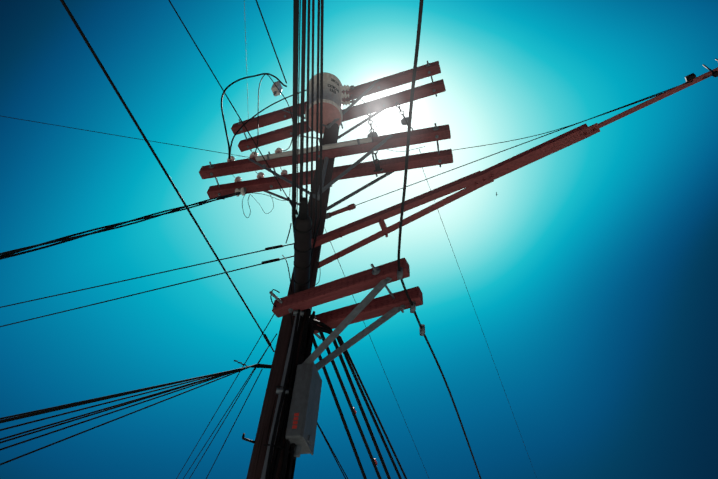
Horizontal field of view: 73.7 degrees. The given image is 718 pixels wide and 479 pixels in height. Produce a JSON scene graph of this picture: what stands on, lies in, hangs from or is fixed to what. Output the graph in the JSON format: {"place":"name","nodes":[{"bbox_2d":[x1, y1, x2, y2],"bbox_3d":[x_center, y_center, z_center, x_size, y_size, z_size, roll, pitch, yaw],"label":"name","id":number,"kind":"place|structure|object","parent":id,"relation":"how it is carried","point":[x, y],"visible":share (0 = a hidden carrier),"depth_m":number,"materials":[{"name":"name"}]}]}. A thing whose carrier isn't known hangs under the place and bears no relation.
{"place":"outdoors","nodes":[
{"label":"outdoors","id":0,"kind":"place"},
{"bbox_2d":[0,0,717,478],"label":"sky","id":1,"kind":"structure","parent":0,"point":[590,274],"materials":[{"name":"blue"}]},
{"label":"pavement","id":2,"kind":"structure","parent":0,"visible":0},
{"bbox_2d":[246,105,342,478],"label":"utility pole","id":3,"kind":"object","parent":2,"relation":"on","point":[259,451],"visible":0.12,"depth_m":2.74,"materials":[{"name":"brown wood"}]},
{"bbox_2d":[0,360,271,464],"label":"drop wires","id":4,"kind":"object","parent":3,"relation":"attached to","point":[74,404],"visible":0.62,"depth_m":2.04,"materials":[{"name":"black rubber"}]},
{"bbox_2d":[0,0,297,478],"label":"service wires","id":5,"kind":"object","parent":3,"relation":"attached to","point":[144,136],"visible":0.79,"depth_m":3.15,"materials":[{"name":"black rubber"}]},
{"bbox_2d":[242,433,254,442],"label":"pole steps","id":6,"kind":"structure","parent":3,"relation":"attached to","point":[246,439],"depth_m":2.37,"materials":[{"name":"black metal"}]},
{"bbox_2d":[264,223,320,478],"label":"pole leads","id":7,"kind":"object","parent":3,"relation":"attached to","point":[291,458],"visible":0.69,"depth_m":2.51,"materials":[{"name":"black rubber"}]},
{"bbox_2d":[285,362,321,456],"bbox_3d":[-0.285,0.905,2.527,0.106,0.480,0.186,-8,-51,10],"label":"terminal box","id":8,"kind":"object","parent":3,"relation":"attached to","point":[300,434],"visible":1,"depth_m":2.47,"materials":[{"name":"metal"}]},
{"bbox_2d":[292,0,323,260],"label":"overhead cable span","id":9,"kind":"object","parent":3,"relation":"attached to","point":[296,36],"depth_m":2.49,"materials":[{"name":"black rubber"}]},
{"bbox_2d":[248,79,392,210],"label":"arm braces","id":10,"kind":"object","parent":3,"relation":"attached to","point":[351,167],"depth_m":4.33,"materials":[{"name":"metal"}]},
{"bbox_2d":[199,124,450,178],"bbox_3d":[-0.359,-0.796,4.434,2.384,0.135,0.090,-8,-51,10],"label":"crossarm","id":11,"kind":"object","parent":3,"relation":"attached to","point":[423,135],"visible":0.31,"depth_m":4.36,"materials":[{"name":"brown wood"}]},
{"bbox_2d":[227,148,287,181],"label":"pin insulators","id":12,"kind":"object","parent":11,"relation":"on","point":[261,175],"visible":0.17,"depth_m":4.75,"materials":[{"name":"white ceramic"}]},
{"bbox_2d":[209,61,440,338],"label":"arm bolts","id":13,"kind":"object","parent":3,"relation":"attached to","point":[376,271],"visible":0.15,"depth_m":4.22,"materials":[{"name":"metal"}]},
{"bbox_2d":[207,149,452,198],"bbox_3d":[-0.318,-0.612,4.586,2.404,0.135,0.090,-7,-51,9],"label":"crossarm","id":14,"kind":"object","parent":3,"relation":"attached to","point":[415,161],"visible":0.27,"depth_m":4.51,"materials":[{"name":"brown wood"}]},
{"bbox_2d":[235,187,246,196],"bbox_3d":[-1.149,-0.465,4.642,0.110,0.098,0.080,-7,-51,9],"label":"spool insulator","id":15,"kind":"object","parent":14,"relation":"attached to","point":[242,190],"visible":0.83,"depth_m":4.62,"materials":[{"name":"white ceramic"}]},
{"bbox_2d":[0,192,240,259],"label":"triplex service drop","id":16,"kind":"object","parent":15,"relation":"attached to","point":[11,253],"visible":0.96,"depth_m":2.92,"materials":[{"name":"black rubber"}]},
{"bbox_2d":[221,73,449,217],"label":"jumpers","id":17,"kind":"object","parent":14,"relation":"on","point":[230,145],"visible":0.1,"depth_m":4.93,"materials":[{"name":"black rubber"}]},
{"bbox_2d":[271,81,282,95],"bbox_3d":[-0.911,-1.650,5.283,0.070,0.250,0.100,-13,-52,14],"label":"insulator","id":18,"kind":"object","parent":17,"relation":"attached to","point":[275,90],"depth_m":5.25,"materials":[{"name":"white ceramic"}]},
{"bbox_2d":[305,72,354,133],"bbox_3d":[-0.326,-1.577,5.275,0.566,0.938,0.468,-26,-56,23],"label":"transformer can","id":19,"kind":"object","parent":3,"relation":"attached to","point":[333,94],"depth_m":5.01,"materials":[{"name":"paint"}]},
{"bbox_2d":[231,61,440,134],"bbox_3d":[-0.313,-1.564,5.378,2.478,0.145,0.098,-13,-52,14],"label":"crossarm","id":20,"kind":"object","parent":3,"relation":"attached to","point":[383,83],"depth_m":5.25,"materials":[{"name":"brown wood"}]},
{"bbox_2d":[272,258,409,317],"bbox_3d":[-0.124,0.305,2.884,0.901,0.120,0.075,-19,-54,18],"label":"crossarm","id":21,"kind":"object","parent":3,"relation":"attached to","point":[358,282],"visible":1,"depth_m":2.85,"materials":[{"name":"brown wood"}]},
{"bbox_2d":[2,0,711,478],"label":"arm conductors","id":22,"kind":"structure","parent":21,"relation":"attached to","point":[412,304],"depth_m":2.85,"materials":[{"name":"black metal"}]},
{"bbox_2d":[326,203,355,218],"bbox_3d":[-0.164,-0.222,3.831,0.317,0.108,0.044,-26,-56,23],"label":"strain rod","id":23,"kind":"object","parent":3,"relation":"attached to","point":[341,210],"depth_m":3.80,"materials":[{"name":"paint"}]},
{"bbox_2d":[238,79,445,151],"bbox_3d":[-0.255,-1.401,5.511,2.512,0.145,0.098,-13,-52,14],"label":"crossarm","id":24,"kind":"object","parent":3,"relation":"attached to","point":[402,97],"depth_m":5.39,"materials":[{"name":"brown wood"}]},
{"bbox_2d":[367,101,412,171],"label":"hanging blocks","id":25,"kind":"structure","parent":24,"relation":"hanging from","point":[404,120],"depth_m":4.86,"materials":[{"name":"black metal"}]},
{"bbox_2d":[302,278,404,369],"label":"box braces","id":26,"kind":"object","parent":3,"relation":"attached to","point":[345,323],"visible":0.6,"depth_m":2.75,"materials":[{"name":"metal"}]},
{"bbox_2d":[308,318,406,478],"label":"cable span","id":27,"kind":"object","parent":3,"relation":"attached to","point":[324,328],"visible":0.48,"depth_m":3.16,"materials":[{"name":"black rubber"}]},
{"bbox_2d":[293,197,311,292],"bbox_3d":[-0.349,0.124,2.972,0.107,0.154,0.946,6,-50,-1],"label":"splice closure","id":28,"kind":"object","parent":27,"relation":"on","point":[302,242],"visible":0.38,"depth_m":2.83,"materials":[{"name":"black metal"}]},
{"bbox_2d":[314,286,422,333],"bbox_3d":[0.010,0.462,3.007,0.808,0.120,0.075,-18,-53,17],"label":"crossarm","id":29,"kind":"object","parent":3,"relation":"attached to","point":[373,308],"visible":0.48,"depth_m":2.95,"materials":[{"name":"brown wood"}]},
{"bbox_2d":[311,67,717,267],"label":"outrigger boom","id":30,"kind":"object","parent":3,"relation":"attached to","point":[470,183],"visible":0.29,"depth_m":3.02,"materials":[{"name":"paint"}]},
{"bbox_2d":[685,58,717,81],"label":"outrigger end fitting","id":31,"kind":"object","parent":30,"relation":"attached to","point":[689,77],"visible":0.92,"depth_m":2.53,"materials":[{"name":"black metal"}]},
{"bbox_2d":[256,137,371,478],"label":"conduits and guards","id":32,"kind":"object","parent":2,"relation":"on","point":[279,391],"visible":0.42,"depth_m":4.07,"materials":[{"name":"grey plastic"}]}
]}

